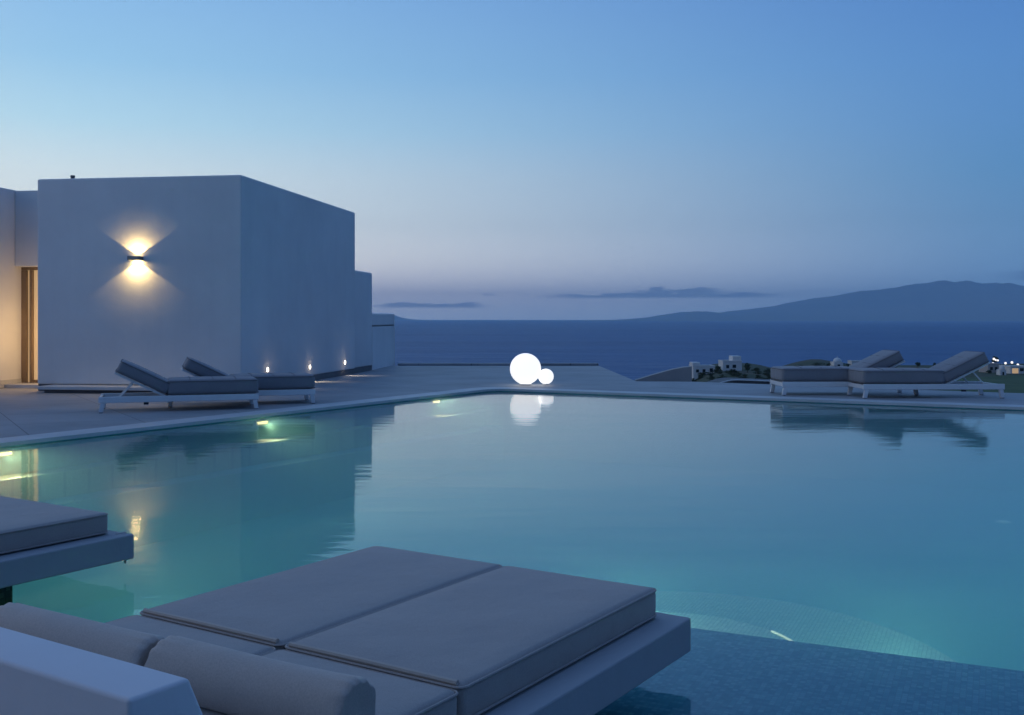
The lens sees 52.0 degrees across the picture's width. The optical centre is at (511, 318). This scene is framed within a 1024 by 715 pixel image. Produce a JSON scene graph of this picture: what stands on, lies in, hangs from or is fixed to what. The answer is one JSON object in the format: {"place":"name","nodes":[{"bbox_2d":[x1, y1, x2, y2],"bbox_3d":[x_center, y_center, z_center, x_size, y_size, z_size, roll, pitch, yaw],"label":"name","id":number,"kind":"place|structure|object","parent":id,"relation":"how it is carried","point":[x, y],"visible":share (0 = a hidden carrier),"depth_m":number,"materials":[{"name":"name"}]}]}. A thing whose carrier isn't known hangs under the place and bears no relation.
{"place":"outdoors","nodes":[
{"label":"outdoors","id":0,"kind":"place"},
{"bbox_2d":[395,316,415,319],"bbox_3d":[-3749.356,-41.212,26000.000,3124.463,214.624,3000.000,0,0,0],"label":"hills","id":1,"kind":"structure","parent":0,"point":[398,318],"depth_m":25362.05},
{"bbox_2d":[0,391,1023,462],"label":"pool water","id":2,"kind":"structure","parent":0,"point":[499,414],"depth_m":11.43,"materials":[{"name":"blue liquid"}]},
{"bbox_2d":[0,366,1023,437],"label":"deck","id":3,"kind":"structure","parent":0,"point":[27,411],"depth_m":15.25,"materials":[{"name":"stone"}]},
{"bbox_2d":[0,187,37,387],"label":"entrance wing","id":4,"kind":"structure","parent":3,"relation":"on","point":[18,289],"depth_m":16.87,"materials":[{"name":"white paint"}]},
{"bbox_2d":[21,267,37,382],"bbox_3d":[-7.530,0.131,17.040,0.885,1.934,0.090,0,0,9],"label":"door","id":5,"kind":"structure","parent":4,"relation":"in","point":[29,275],"depth_m":17.06,"materials":[{"name":"beige wood"}]},
{"bbox_2d":[38,385,158,392],"bbox_3d":[-5.632,1.049,15.538,2.755,0.098,0.416,0,0,9],"label":"stone ledge","id":6,"kind":"object","parent":3,"relation":"on","point":[88,389],"visible":0.55,"depth_m":15.49,"materials":[{"name":"white stone"}]},
{"bbox_2d":[98,359,258,412],"bbox_3d":[-4.057,0.798,12.832,1.826,0.605,0.660,0,0,-19],"label":"sun lounger","id":7,"kind":"object","parent":3,"relation":"on","point":[188,388],"visible":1,"depth_m":12.57,"materials":[{"name":"grey fabric"}]},
{"bbox_2d":[38,175,354,390],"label":"white building","id":8,"kind":"structure","parent":3,"relation":"on","point":[234,274],"depth_m":15.85,"materials":[{"name":"paint"}]},
{"bbox_2d":[127,256,142,260],"bbox_3d":[-5.622,-0.902,15.674,0.180,0.060,0.148,0,0,9],"label":"wall lamp","id":9,"kind":"object","parent":8,"relation":"attached to","point":[131,258],"visible":1,"depth_m":15.61,"materials":[{"name":"grey metal"}]},
{"bbox_2d":[167,357,314,406],"bbox_3d":[-3.518,0.798,13.650,1.826,0.605,0.660,0,0,-19],"label":"sun lounger","id":10,"kind":"object","parent":3,"relation":"on","point":[276,384],"visible":0.6,"depth_m":13.49,"materials":[{"name":"grey fabric"}]},
{"bbox_2d":[355,270,371,372],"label":"annex building","id":11,"kind":"structure","parent":3,"relation":"on","point":[363,321],"depth_m":21.73,"materials":[{"name":"white paint"}]},
{"bbox_2d":[372,313,394,369],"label":"garden block","id":12,"kind":"structure","parent":3,"relation":"on","point":[383,340],"depth_m":23.68,"materials":[{"name":"white paint"}]},
{"bbox_2d":[398,363,598,365],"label":"terrace kerb","id":13,"kind":"structure","parent":3,"relation":"on","point":[493,364],"depth_m":24.63,"materials":[{"name":"stone"}]},
{"bbox_2d":[510,353,540,384],"bbox_3d":[0.224,0.834,17.415,0.516,0.523,0.516,0,0,0],"label":"globe lamp","id":14,"kind":"object","parent":3,"relation":"on","point":[525,368],"visible":1,"depth_m":17.23,"materials":[{"name":"white plastic"}]},
{"bbox_2d":[538,369,553,384],"bbox_3d":[0.565,0.963,17.462,0.257,0.265,0.257,0,0,0],"label":"globe lamp","id":15,"kind":"object","parent":3,"relation":"on","point":[546,377],"visible":0.98,"depth_m":17.37,"materials":[{"name":"white plastic"}]},
{"bbox_2d":[770,350,918,395],"bbox_3d":[4.850,0.781,15.401,1.985,0.638,0.660,0,0,-2],"label":"sun lounger","id":16,"kind":"object","parent":3,"relation":"on","point":[784,377],"visible":0.69,"depth_m":15.09,"materials":[{"name":"grey fabric"}]},
{"bbox_2d":[847,351,1004,397],"bbox_3d":[5.825,0.781,14.840,1.985,0.638,0.660,0,0,-2],"label":"sun lounger","id":17,"kind":"object","parent":3,"relation":"on","point":[947,374],"visible":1,"depth_m":14.53,"materials":[{"name":"grey fabric"}]},
{"bbox_2d":[0,0,1023,319],"label":"sky","id":18,"kind":"structure","parent":0,"point":[491,159],"materials":[{"name":"blue"}]},
{"bbox_2d":[12,456,1023,670],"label":"pool floor","id":19,"kind":"structure","parent":0,"point":[940,569],"depth_m":10.09,"materials":[{"name":"tile"}]},
{"bbox_2d":[0,496,133,605],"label":"daybed","id":20,"kind":"object","parent":19,"relation":"on","point":[39,540],"visible":1,"depth_m":4.44,"materials":[{"name":"fabric"}]},
{"bbox_2d":[0,425,476,501],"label":"pool bench","id":21,"kind":"object","parent":19,"relation":"on","point":[46,484],"visible":0.11,"depth_m":10.49,"materials":[{"name":"tile"}]},
{"bbox_2d":[37,430,503,546],"bbox_3d":[-4.211,1.884,9.017,0.289,0.528,16.045,0,0,30],"label":"pool bench","id":22,"kind":"object","parent":19,"relation":"on","point":[151,512],"visible":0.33,"depth_m":11.47,"materials":[{"name":"tile"}]},
{"bbox_2d":[0,391,1023,491],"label":"pool side wall","id":23,"kind":"structure","parent":19,"relation":"on","point":[920,467],"depth_m":13.97,"materials":[{"name":"tile"}]},
{"bbox_2d":[0,450,13,457],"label":"underwater lamp","id":24,"kind":"object","parent":23,"relation":"attached to","point":[9,455],"visible":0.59,"depth_m":9.32,"materials":[{"name":"white metal"}]},
{"bbox_2d":[0,387,1023,446],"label":"pool coping","id":25,"kind":"object","parent":23,"relation":"on","point":[38,438],"visible":1,"depth_m":13.42,"materials":[{"name":"stone"}]},
{"bbox_2d":[655,591,955,661],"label":"pool steps","id":26,"kind":"structure","parent":19,"relation":"on","point":[748,615],"depth_m":5.34,"materials":[{"name":"tile"}]},
{"bbox_2d":[771,630,792,640],"bbox_3d":[1.211,1.417,4.470,0.078,0.010,0.589,0,0,0],"label":"step edge strip","id":27,"kind":"object","parent":26,"relation":"on","point":[781,635],"visible":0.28,"depth_m":4.69,"materials":[{"name":"white"}]},
{"bbox_2d":[595,628,1023,714],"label":"pool shelf","id":28,"kind":"object","parent":19,"relation":"on","point":[711,672],"depth_m":3.70,"materials":[{"name":"tile"}]},
{"bbox_2d":[0,546,690,714],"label":"daybed","id":29,"kind":"object","parent":28,"relation":"on","point":[404,632],"visible":0.77,"depth_m":2.89,"materials":[{"name":"fabric"}]},
{"bbox_2d":[0,602,164,666],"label":"bolster","id":30,"kind":"object","parent":29,"relation":"on","point":[122,643],"visible":0.44,"depth_m":2.50,"materials":[{"name":"beige fabric"}]},
{"bbox_2d":[144,635,375,714],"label":"bolster","id":31,"kind":"object","parent":29,"relation":"on","point":[225,680],"visible":0.88,"depth_m":2.22,"materials":[{"name":"beige fabric"}]},
{"bbox_2d":[392,320,1023,380],"bbox_3d":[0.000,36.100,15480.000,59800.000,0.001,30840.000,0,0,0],"label":"sea","id":32,"kind":"structure","parent":0,"point":[633,350],"depth_m":1665.64,"materials":[{"name":"blue liquid"}]},
{"bbox_2d":[575,280,1023,320],"bbox_3d":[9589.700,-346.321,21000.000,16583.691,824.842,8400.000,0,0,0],"label":"hills","id":33,"kind":"structure","parent":0,"point":[944,300],"depth_m":18811.27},
{"bbox_2d":[697,359,1023,381],"bbox_3d":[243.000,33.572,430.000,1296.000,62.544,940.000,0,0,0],"label":"ground","id":34,"kind":"structure","parent":0,"point":[751,374],"depth_m":405.73,"materials":[{"name":"green plant"}]},
{"bbox_2d":[635,366,691,381],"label":"garden wall","id":35,"kind":"structure","parent":34,"relation":"on","point":[681,374],"depth_m":19.60,"materials":[{"name":"white paint"}]},
{"bbox_2d":[689,362,714,379],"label":"village house","id":36,"kind":"structure","parent":34,"relation":"on","point":[697,367],"depth_m":355.00,"materials":[{"name":"white paint"}]},
{"bbox_2d":[718,355,741,370],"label":"village house","id":37,"kind":"structure","parent":34,"relation":"on","point":[734,362],"depth_m":358.00,"materials":[{"name":"white paint"}]},
{"bbox_2d":[708,378,769,383],"bbox_3d":[4.382,1.904,19.643,1.323,1.592,0.913,0,0,0],"label":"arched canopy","id":38,"kind":"object","parent":34,"relation":"on","point":[743,380],"visible":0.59,"depth_m":19.22,"materials":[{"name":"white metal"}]},
{"bbox_2d":[744,363,750,372],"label":"pine tree","id":39,"kind":"object","parent":34,"relation":"on","point":[747,365],"visible":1,"depth_m":347.58,"materials":[{"name":"green plant"}]},
{"bbox_2d":[830,356,842,365],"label":"chapel","id":40,"kind":"structure","parent":34,"relation":"on","point":[837,361],"depth_m":411.25,"materials":[{"name":"white paint"}]},
{"bbox_2d":[847,360,859,365],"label":"village house","id":41,"kind":"structure","parent":34,"relation":"on","point":[851,362],"depth_m":475.42,"materials":[{"name":"white paint"}]},
{"bbox_2d":[942,375,1023,392],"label":"grass","id":42,"kind":"structure","parent":34,"relation":"on","point":[1014,383],"depth_m":217.73,"materials":[{"name":"green plant"}]},
{"bbox_2d":[979,363,999,372],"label":"village house","id":43,"kind":"structure","parent":34,"relation":"on","point":[992,367],"depth_m":350.00,"materials":[{"name":"white paint"}]},
{"bbox_2d":[996,366,1005,374],"bbox_3d":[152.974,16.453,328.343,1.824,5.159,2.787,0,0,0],"label":"chapel","id":44,"kind":"structure","parent":34,"relation":"on","point":[1001,370],"depth_m":327.22,"materials":[{"name":"white paint"}]},
{"bbox_2d":[999,365,1023,373],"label":"village house","id":45,"kind":"structure","parent":34,"relation":"on","point":[1014,369],"depth_m":339.00,"materials":[{"name":"beige paint"}]},
{"bbox_2d":[1012,368,1017,372],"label":"window","id":46,"kind":"structure","parent":45,"relation":"in","point":[1014,370],"depth_m":338.96,"materials":[{"name":"beige glass"}]},
{"bbox_2d":[995,520,1011,523],"bbox_3d":[5.185,2.139,11.083,0.160,0.019,0.160,0,0,0],"label":"pool floor light","id":47,"kind":"object","parent":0,"point":[1003,521],"visible":1,"depth_m":11.05,"materials":[{"name":"metal"}]}
]}

